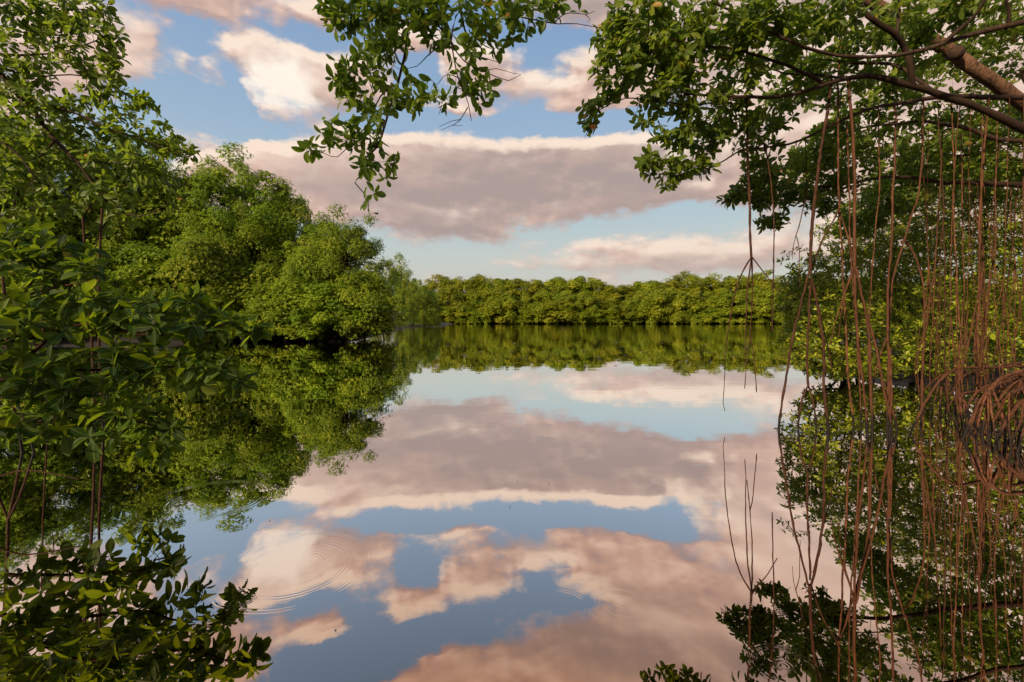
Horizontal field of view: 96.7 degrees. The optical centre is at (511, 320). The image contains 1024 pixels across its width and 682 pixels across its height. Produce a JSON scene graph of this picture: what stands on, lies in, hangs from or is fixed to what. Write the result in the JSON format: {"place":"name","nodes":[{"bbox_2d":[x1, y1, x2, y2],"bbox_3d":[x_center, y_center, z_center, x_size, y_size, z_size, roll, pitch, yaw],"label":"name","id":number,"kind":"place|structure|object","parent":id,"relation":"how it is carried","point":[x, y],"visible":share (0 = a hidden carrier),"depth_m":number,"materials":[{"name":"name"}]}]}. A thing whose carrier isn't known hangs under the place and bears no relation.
{"place":"outdoors","nodes":[
{"label":"outdoors","id":0,"kind":"place"},
{"bbox_2d":[0,324,1023,681],"bbox_3d":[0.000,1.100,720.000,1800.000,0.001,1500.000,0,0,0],"label":"water","id":1,"kind":"structure","parent":0,"point":[484,502],"depth_m":2.44,"materials":[{"name":"liquid"}]},
{"bbox_2d":[0,0,200,451],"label":"mangrove tree","id":2,"kind":"object","parent":1,"relation":"in","point":[49,23],"visible":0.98,"depth_m":4.60,"materials":[{"name":"green plant"}]},
{"bbox_2d":[0,214,273,478],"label":"mangrove shrub","id":3,"kind":"object","parent":1,"relation":"in","point":[35,379],"visible":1,"depth_m":2.83,"materials":[{"name":"green plant"}]},
{"bbox_2d":[622,294,659,323],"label":"mangrove tree","id":4,"kind":"object","parent":1,"relation":"in","point":[635,300],"visible":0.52,"depth_m":125.67,"materials":[{"name":"green plant"}]},
{"bbox_2d":[631,289,675,323],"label":"mangrove tree","id":5,"kind":"object","parent":1,"relation":"in","point":[668,308],"visible":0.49,"depth_m":126.17,"materials":[{"name":"green plant"}]},
{"bbox_2d":[0,0,1023,299],"label":"sky","id":6,"kind":"structure","parent":0,"point":[518,189],"materials":[{"name":"blue"}]},
{"bbox_2d":[1,321,1023,381],"bbox_3d":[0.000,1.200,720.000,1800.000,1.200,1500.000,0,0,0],"label":"ground","id":7,"kind":"structure","parent":0,"point":[65,342],"depth_m":19.44,"materials":[{"name":"brown soil"}]},
{"bbox_2d":[2,265,56,338],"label":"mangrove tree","id":8,"kind":"object","parent":7,"relation":"on","point":[44,311],"visible":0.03,"depth_m":21.08,"materials":[{"name":"green plant"}]},
{"bbox_2d":[0,122,65,246],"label":"mangrove tree","id":9,"kind":"object","parent":7,"relation":"on","point":[41,189],"visible":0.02,"depth_m":24.24,"materials":[{"name":"green plant"}]},
{"bbox_2d":[0,251,137,343],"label":"mangrove tree","id":10,"kind":"object","parent":7,"relation":"on","point":[21,273],"visible":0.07,"depth_m":19.78,"materials":[{"name":"green plant"}]},
{"bbox_2d":[0,94,148,324],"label":"mangrove tree","id":11,"kind":"object","parent":7,"relation":"on","point":[50,211],"visible":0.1,"depth_m":23.41,"materials":[{"name":"green plant"}]},
{"bbox_2d":[1,122,204,286],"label":"mangrove tree","id":12,"kind":"object","parent":7,"relation":"on","point":[114,237],"visible":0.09,"depth_m":25.51,"materials":[{"name":"green plant"}]},
{"bbox_2d":[35,238,178,327],"bbox_3d":[-20.460,-1.486,24.304,6.928,5.864,6.713,0,0,-23],"label":"mangrove tree","id":13,"kind":"object","parent":7,"relation":"on","point":[139,256],"visible":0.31,"depth_m":23.19,"materials":[{"name":"green plant"}]},
{"bbox_2d":[108,257,203,317],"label":"mangrove tree","id":14,"kind":"object","parent":7,"relation":"on","point":[146,285],"visible":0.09,"depth_m":23.08,"materials":[{"name":"green plant"}]},
{"bbox_2d":[89,141,264,273],"bbox_3d":[-20.357,-4.911,28.793,10.094,12.825,10.673,0,0,14],"label":"mangrove tree","id":15,"kind":"object","parent":7,"relation":"on","point":[224,171],"visible":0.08,"depth_m":27.40,"materials":[{"name":"green plant"}]},
{"bbox_2d":[148,230,255,327],"bbox_3d":[-16.650,-1.751,25.175,6.039,6.465,6.233,0,0,-39],"label":"mangrove tree","id":16,"kind":"object","parent":7,"relation":"on","point":[206,252],"visible":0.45,"depth_m":23.48,"materials":[{"name":"green plant"}]},
{"bbox_2d":[169,189,258,291],"bbox_3d":[-17.738,-3.070,26.978,5.567,8.952,5.540,0,0,-11],"label":"mangrove tree","id":17,"kind":"object","parent":7,"relation":"on","point":[190,232],"visible":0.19,"depth_m":25.88,"materials":[{"name":"green plant"}]},
{"bbox_2d":[134,142,306,283],"bbox_3d":[-18.767,-4.717,29.854,10.442,12.412,11.041,0,0,-17],"label":"mangrove tree","id":18,"kind":"object","parent":7,"relation":"on","point":[262,211],"visible":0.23,"depth_m":27.58,"materials":[{"name":"green plant"}]},
{"bbox_2d":[182,275,277,337],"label":"mangrove tree","id":19,"kind":"object","parent":7,"relation":"on","point":[223,299],"visible":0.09,"depth_m":23.73,"materials":[{"name":"green plant"}]},
{"bbox_2d":[201,259,289,338],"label":"mangrove tree","id":20,"kind":"object","parent":7,"relation":"on","point":[267,268],"visible":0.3,"depth_m":24.47,"materials":[{"name":"green plant"}]},
{"bbox_2d":[212,200,300,336],"bbox_3d":[-16.080,-2.833,28.062,5.972,8.444,6.002,0,0,25],"label":"mangrove tree","id":21,"kind":"object","parent":7,"relation":"on","point":[246,231],"visible":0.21,"depth_m":26.98,"materials":[{"name":"green plant"}]},
{"bbox_2d":[235,176,323,263],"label":"mangrove tree","id":22,"kind":"object","parent":7,"relation":"on","point":[298,207],"visible":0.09,"depth_m":28.93,"materials":[{"name":"green plant"}]},
{"bbox_2d":[241,283,323,340],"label":"mangrove tree","id":23,"kind":"object","parent":7,"relation":"on","point":[278,330],"visible":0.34,"depth_m":23.01,"materials":[{"name":"green plant"}]},
{"bbox_2d":[234,275,357,340],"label":"mangrove tree","id":24,"kind":"object","parent":7,"relation":"on","point":[323,326],"visible":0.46,"depth_m":23.20,"materials":[{"name":"green plant"}]},
{"bbox_2d":[247,246,345,339],"bbox_3d":[-11.610,-1.399,25.654,5.208,5.668,5.374,0,0,10],"label":"mangrove tree","id":25,"kind":"object","parent":7,"relation":"on","point":[298,263],"visible":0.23,"depth_m":24.53,"materials":[{"name":"green plant"}]},
{"bbox_2d":[280,223,374,279],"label":"mangrove tree","id":26,"kind":"object","parent":7,"relation":"on","point":[288,245],"visible":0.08,"depth_m":27.67,"materials":[{"name":"green plant"}]},
{"bbox_2d":[284,280,386,339],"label":"mangrove tree","id":27,"kind":"object","parent":7,"relation":"on","point":[320,295],"visible":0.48,"depth_m":23.10,"materials":[{"name":"green plant"}]},
{"bbox_2d":[296,202,399,338],"bbox_3d":[-9.576,-2.598,26.464,6.109,7.939,6.079,0,0,-17],"label":"mangrove tree","id":28,"kind":"object","parent":7,"relation":"on","point":[356,243],"visible":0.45,"depth_m":25.71,"materials":[{"name":"green plant"}]},
{"bbox_2d":[318,267,412,339],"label":"mangrove tree","id":29,"kind":"object","parent":7,"relation":"on","point":[382,305],"visible":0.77,"depth_m":24.02,"materials":[{"name":"green plant"}]},
{"bbox_2d":[356,252,415,327],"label":"mangrove tree","id":30,"kind":"object","parent":7,"relation":"on","point":[402,293],"visible":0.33,"depth_m":54.99,"materials":[{"name":"green plant"}]},
{"bbox_2d":[386,264,421,324],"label":"mangrove tree","id":31,"kind":"object","parent":7,"relation":"on","point":[413,289],"visible":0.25,"depth_m":69.36,"materials":[{"name":"green plant"}]},
{"bbox_2d":[394,273,430,322],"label":"mangrove tree","id":32,"kind":"object","parent":7,"relation":"on","point":[414,280],"visible":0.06,"depth_m":85.31,"materials":[{"name":"green plant"}]},
{"bbox_2d":[396,279,437,326],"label":"mangrove tree","id":33,"kind":"object","parent":7,"relation":"on","point":[428,321],"visible":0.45,"depth_m":75.46,"materials":[{"name":"green plant"}]},
{"bbox_2d":[414,290,442,325],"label":"mangrove tree","id":34,"kind":"object","parent":7,"relation":"on","point":[437,318],"visible":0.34,"depth_m":79.27,"materials":[{"name":"green plant"}]},
{"bbox_2d":[416,284,440,318],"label":"mangrove tree","id":35,"kind":"object","parent":7,"relation":"on","point":[436,294],"visible":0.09,"depth_m":97.82,"materials":[{"name":"green plant"}]},
{"bbox_2d":[419,283,449,306],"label":"mangrove tree","id":36,"kind":"object","parent":7,"relation":"on","point":[433,288],"visible":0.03,"depth_m":141.71,"materials":[{"name":"green plant"}]},
{"bbox_2d":[424,274,450,305],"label":"mangrove tree","id":37,"kind":"object","parent":7,"relation":"on","point":[440,278],"visible":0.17,"depth_m":139.51,"materials":[{"name":"green plant"}]},
{"bbox_2d":[419,301,455,321],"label":"mangrove tree","id":38,"kind":"object","parent":7,"relation":"on","point":[441,304],"visible":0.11,"depth_m":128.17,"materials":[{"name":"green plant"}]},
{"bbox_2d":[430,305,454,322],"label":"mangrove tree","id":39,"kind":"object","parent":7,"relation":"on","point":[445,313],"visible":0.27,"depth_m":126.94,"materials":[{"name":"green plant"}]},
{"bbox_2d":[291,0,599,221],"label":"mangrove tree","id":40,"kind":"object","parent":7,"relation":"on","point":[386,14],"visible":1,"depth_m":3.51,"materials":[{"name":"green plant"}]},
{"bbox_2d":[436,278,463,305],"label":"mangrove tree","id":41,"kind":"object","parent":7,"relation":"on","point":[446,282],"visible":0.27,"depth_m":137.71,"materials":[{"name":"green plant"}]},
{"bbox_2d":[432,286,469,323],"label":"mangrove tree","id":42,"kind":"object","parent":7,"relation":"on","point":[448,291],"visible":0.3,"depth_m":128.66,"materials":[{"name":"green plant"}]},
{"bbox_2d":[445,279,472,304],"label":"mangrove tree","id":43,"kind":"object","parent":7,"relation":"on","point":[461,289],"visible":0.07,"depth_m":142.42,"materials":[{"name":"green plant"}]},
{"bbox_2d":[441,306,481,323],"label":"mangrove tree","id":44,"kind":"object","parent":7,"relation":"on","point":[456,321],"visible":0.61,"depth_m":125.35,"materials":[{"name":"green plant"}]},
{"bbox_2d":[453,273,485,307],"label":"mangrove tree","id":45,"kind":"object","parent":7,"relation":"on","point":[465,285],"visible":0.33,"depth_m":136.16,"materials":[{"name":"green plant"}]},
{"bbox_2d":[452,292,504,323],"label":"mangrove tree","id":46,"kind":"object","parent":7,"relation":"on","point":[487,314],"visible":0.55,"depth_m":125.78,"materials":[{"name":"green plant"}]},
{"bbox_2d":[470,276,500,295],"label":"mangrove tree","id":47,"kind":"object","parent":7,"relation":"on","point":[490,280],"visible":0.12,"depth_m":143.00,"materials":[{"name":"green plant"}]},
{"bbox_2d":[455,286,519,323],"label":"mangrove tree","id":48,"kind":"object","parent":7,"relation":"on","point":[497,292],"visible":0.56,"depth_m":126.79,"materials":[{"name":"green plant"}]},
{"bbox_2d":[474,282,520,303],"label":"mangrove tree","id":49,"kind":"object","parent":7,"relation":"on","point":[484,287],"visible":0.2,"depth_m":135.30,"materials":[{"name":"green plant"}]},
{"bbox_2d":[480,291,520,323],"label":"mangrove tree","id":50,"kind":"object","parent":7,"relation":"on","point":[502,301],"visible":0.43,"depth_m":125.60,"materials":[{"name":"green plant"}]},
{"bbox_2d":[493,279,521,300],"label":"mangrove tree","id":51,"kind":"object","parent":7,"relation":"on","point":[499,281],"visible":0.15,"depth_m":137.63,"materials":[{"name":"green plant"}]},
{"bbox_2d":[492,303,532,323],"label":"mangrove tree","id":52,"kind":"object","parent":7,"relation":"on","point":[518,320],"visible":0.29,"depth_m":125.61,"materials":[{"name":"green plant"}]},
{"bbox_2d":[502,278,535,302],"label":"mangrove tree","id":53,"kind":"object","parent":7,"relation":"on","point":[505,280],"visible":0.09,"depth_m":139.00,"materials":[{"name":"green plant"}]},
{"bbox_2d":[504,277,543,316],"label":"mangrove tree","id":54,"kind":"object","parent":7,"relation":"on","point":[524,284],"visible":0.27,"depth_m":134.51,"materials":[{"name":"green plant"}]},
{"bbox_2d":[503,300,551,323],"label":"mangrove tree","id":55,"kind":"object","parent":7,"relation":"on","point":[526,313],"visible":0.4,"depth_m":125.49,"materials":[{"name":"green plant"}]},
{"bbox_2d":[515,289,557,323],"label":"mangrove tree","id":56,"kind":"object","parent":7,"relation":"on","point":[525,298],"visible":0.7,"depth_m":126.05,"materials":[{"name":"green plant"}]},
{"bbox_2d":[521,284,561,321],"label":"mangrove tree","id":57,"kind":"object","parent":7,"relation":"on","point":[552,287],"visible":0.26,"depth_m":136.50,"materials":[{"name":"green plant"}]},
{"bbox_2d":[522,297,579,323],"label":"mangrove tree","id":58,"kind":"object","parent":7,"relation":"on","point":[549,313],"visible":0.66,"depth_m":123.04,"materials":[{"name":"green plant"}]},
{"bbox_2d":[532,277,577,291],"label":"mangrove tree","id":59,"kind":"object","parent":7,"relation":"on","point":[553,281],"visible":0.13,"depth_m":141.80,"materials":[{"name":"green plant"}]},
{"bbox_2d":[543,283,581,319],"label":"mangrove tree","id":60,"kind":"object","parent":7,"relation":"on","point":[560,289],"visible":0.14,"depth_m":135.26,"materials":[{"name":"green plant"}]},
{"bbox_2d":[546,290,595,323],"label":"mangrove tree","id":61,"kind":"object","parent":7,"relation":"on","point":[564,293],"visible":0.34,"depth_m":125.92,"materials":[{"name":"green plant"}]},
{"bbox_2d":[551,275,595,320],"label":"mangrove tree","id":62,"kind":"object","parent":7,"relation":"on","point":[578,280],"visible":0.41,"depth_m":135.32,"materials":[{"name":"green plant"}]},
{"bbox_2d":[560,292,601,323],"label":"mangrove tree","id":63,"kind":"object","parent":7,"relation":"on","point":[593,301],"visible":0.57,"depth_m":125.12,"materials":[{"name":"green plant"}]},
{"bbox_2d":[572,280,606,314],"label":"mangrove tree","id":64,"kind":"object","parent":7,"relation":"on","point":[596,291],"visible":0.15,"depth_m":136.84,"materials":[{"name":"green plant"}]},
{"bbox_2d":[573,306,611,323],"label":"mangrove tree","id":65,"kind":"object","parent":7,"relation":"on","point":[597,315],"visible":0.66,"depth_m":123.91,"materials":[{"name":"green plant"}]},
{"bbox_2d":[585,277,602,293],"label":"mangrove tree","id":66,"kind":"object","parent":7,"relation":"on","point":[594,279],"visible":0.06,"depth_m":142.90,"materials":[{"name":"green plant"}]},
{"bbox_2d":[584,300,629,323],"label":"mangrove tree","id":67,"kind":"object","parent":7,"relation":"on","point":[614,315],"visible":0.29,"depth_m":126.67,"materials":[{"name":"green plant"}]},
{"bbox_2d":[589,281,634,318],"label":"mangrove tree","id":68,"kind":"object","parent":7,"relation":"on","point":[613,299],"visible":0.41,"depth_m":131.89,"materials":[{"name":"green plant"}]},
{"bbox_2d":[594,301,644,323],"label":"mangrove tree","id":69,"kind":"object","parent":7,"relation":"on","point":[613,306],"visible":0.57,"depth_m":124.26,"materials":[{"name":"green plant"}]},
{"bbox_2d":[599,285,642,311],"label":"mangrove tree","id":70,"kind":"object","parent":7,"relation":"on","point":[618,289],"visible":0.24,"depth_m":134.39,"materials":[{"name":"green plant"}]},
{"bbox_2d":[608,300,650,323],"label":"mangrove tree","id":71,"kind":"object","parent":7,"relation":"on","point":[640,314],"visible":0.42,"depth_m":124.74,"materials":[{"name":"green plant"}]},
{"bbox_2d":[622,281,657,299],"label":"mangrove tree","id":72,"kind":"object","parent":7,"relation":"on","point":[653,286],"visible":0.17,"depth_m":137.80,"materials":[{"name":"green plant"}]},
{"bbox_2d":[622,280,685,300],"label":"mangrove tree","id":73,"kind":"object","parent":7,"relation":"on","point":[665,285],"visible":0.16,"depth_m":135.69,"materials":[{"name":"green plant"}]},
{"bbox_2d":[640,287,694,323],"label":"mangrove tree","id":74,"kind":"object","parent":7,"relation":"on","point":[660,298],"visible":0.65,"depth_m":125.05,"materials":[{"name":"green plant"}]},
{"bbox_2d":[658,306,694,323],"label":"mangrove tree","id":75,"kind":"object","parent":7,"relation":"on","point":[677,319],"visible":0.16,"depth_m":127.86,"materials":[{"name":"green plant"}]},
{"bbox_2d":[661,274,708,317],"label":"mangrove tree","id":76,"kind":"object","parent":7,"relation":"on","point":[696,292],"visible":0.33,"depth_m":132.68,"materials":[{"name":"green plant"}]},
{"bbox_2d":[668,292,706,323],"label":"mangrove tree","id":77,"kind":"object","parent":7,"relation":"on","point":[695,307],"visible":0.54,"depth_m":125.89,"materials":[{"name":"green plant"}]},
{"bbox_2d":[676,270,721,301],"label":"mangrove tree","id":78,"kind":"object","parent":7,"relation":"on","point":[690,276],"visible":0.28,"depth_m":136.23,"materials":[{"name":"green plant"}]},
{"bbox_2d":[680,297,720,323],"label":"mangrove tree","id":79,"kind":"object","parent":7,"relation":"on","point":[700,321],"visible":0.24,"depth_m":126.03,"materials":[{"name":"green plant"}]},
{"bbox_2d":[686,297,742,323],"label":"mangrove tree","id":80,"kind":"object","parent":7,"relation":"on","point":[712,313],"visible":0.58,"depth_m":125.11,"materials":[{"name":"green plant"}]},
{"bbox_2d":[701,275,739,306],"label":"mangrove tree","id":81,"kind":"object","parent":7,"relation":"on","point":[732,287],"visible":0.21,"depth_m":136.03,"materials":[{"name":"green plant"}]},
{"bbox_2d":[706,278,742,295],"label":"mangrove tree","id":82,"kind":"object","parent":7,"relation":"on","point":[725,282],"visible":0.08,"depth_m":138.06,"materials":[{"name":"green plant"}]},
{"bbox_2d":[700,288,753,323],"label":"mangrove tree","id":83,"kind":"object","parent":7,"relation":"on","point":[724,296],"visible":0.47,"depth_m":126.06,"materials":[{"name":"green plant"}]},
{"bbox_2d":[714,297,757,323],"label":"mangrove tree","id":84,"kind":"object","parent":7,"relation":"on","point":[740,320],"visible":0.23,"depth_m":125.58,"materials":[{"name":"green plant"}]},
{"bbox_2d":[722,275,760,306],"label":"mangrove tree","id":85,"kind":"object","parent":7,"relation":"on","point":[725,278],"visible":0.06,"depth_m":143.24,"materials":[{"name":"green plant"}]},
{"bbox_2d":[730,277,772,305],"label":"mangrove tree","id":86,"kind":"object","parent":7,"relation":"on","point":[763,283],"visible":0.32,"depth_m":135.72,"materials":[{"name":"green plant"}]},
{"bbox_2d":[734,307,773,323],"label":"mangrove tree","id":87,"kind":"object","parent":7,"relation":"on","point":[764,316],"visible":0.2,"depth_m":125.66,"materials":[{"name":"green plant"}]},
{"bbox_2d":[742,287,784,323],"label":"mangrove tree","id":88,"kind":"object","parent":7,"relation":"on","point":[767,296],"visible":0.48,"depth_m":125.65,"materials":[{"name":"green plant"}]},
{"bbox_2d":[737,269,798,323],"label":"mangrove tree","id":89,"kind":"object","parent":7,"relation":"on","point":[761,275],"visible":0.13,"depth_m":135.61,"materials":[{"name":"green plant"}]},
{"bbox_2d":[748,289,794,323],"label":"mangrove tree","id":90,"kind":"object","parent":7,"relation":"on","point":[756,301],"visible":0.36,"depth_m":127.33,"materials":[{"name":"green plant"}]},
{"bbox_2d":[764,278,790,288],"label":"mangrove tree","id":91,"kind":"object","parent":7,"relation":"on","point":[778,282],"visible":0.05,"depth_m":139.92,"materials":[{"name":"green plant"}]},
{"bbox_2d":[763,307,798,323],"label":"mangrove tree","id":92,"kind":"object","parent":7,"relation":"on","point":[779,310],"visible":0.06,"depth_m":129.62,"materials":[{"name":"green plant"}]},
{"bbox_2d":[575,0,1023,454],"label":"mangrove tree","id":93,"kind":"object","parent":7,"relation":"on","point":[672,50],"visible":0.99,"depth_m":4.70,"materials":[{"name":"green plant"}]},
{"bbox_2d":[779,300,840,323],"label":"mangrove tree","id":94,"kind":"object","parent":7,"relation":"on","point":[811,307],"visible":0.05,"depth_m":127.01,"materials":[{"name":"green plant"}]},
{"bbox_2d":[773,200,921,382],"bbox_3d":[5.764,-0.482,7.898,3.831,3.617,1.859,0,0,-38],"label":"mangrove shrub","id":95,"kind":"object","parent":7,"relation":"on","point":[825,296],"visible":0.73,"depth_m":7.58,"materials":[{"name":"green plant"}]},
{"bbox_2d":[844,161,1021,380],"bbox_3d":[7.883,-0.864,8.606,2.845,4.366,2.678,0,0,0],"label":"mangrove shrub","id":96,"kind":"object","parent":7,"relation":"on","point":[915,227],"visible":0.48,"depth_m":8.25,"materials":[{"name":"green plant"}]},
{"bbox_2d":[845,149,1023,349],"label":"mangrove shrub","id":97,"kind":"object","parent":7,"relation":"on","point":[973,240],"visible":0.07,"depth_m":11.56,"materials":[{"name":"green plant"}]},
{"bbox_2d":[917,149,1023,376],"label":"mangrove shrub","id":98,"kind":"object","parent":7,"relation":"on","point":[1018,242],"visible":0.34,"depth_m":8.37,"materials":[{"name":"green plant"}]}
]}

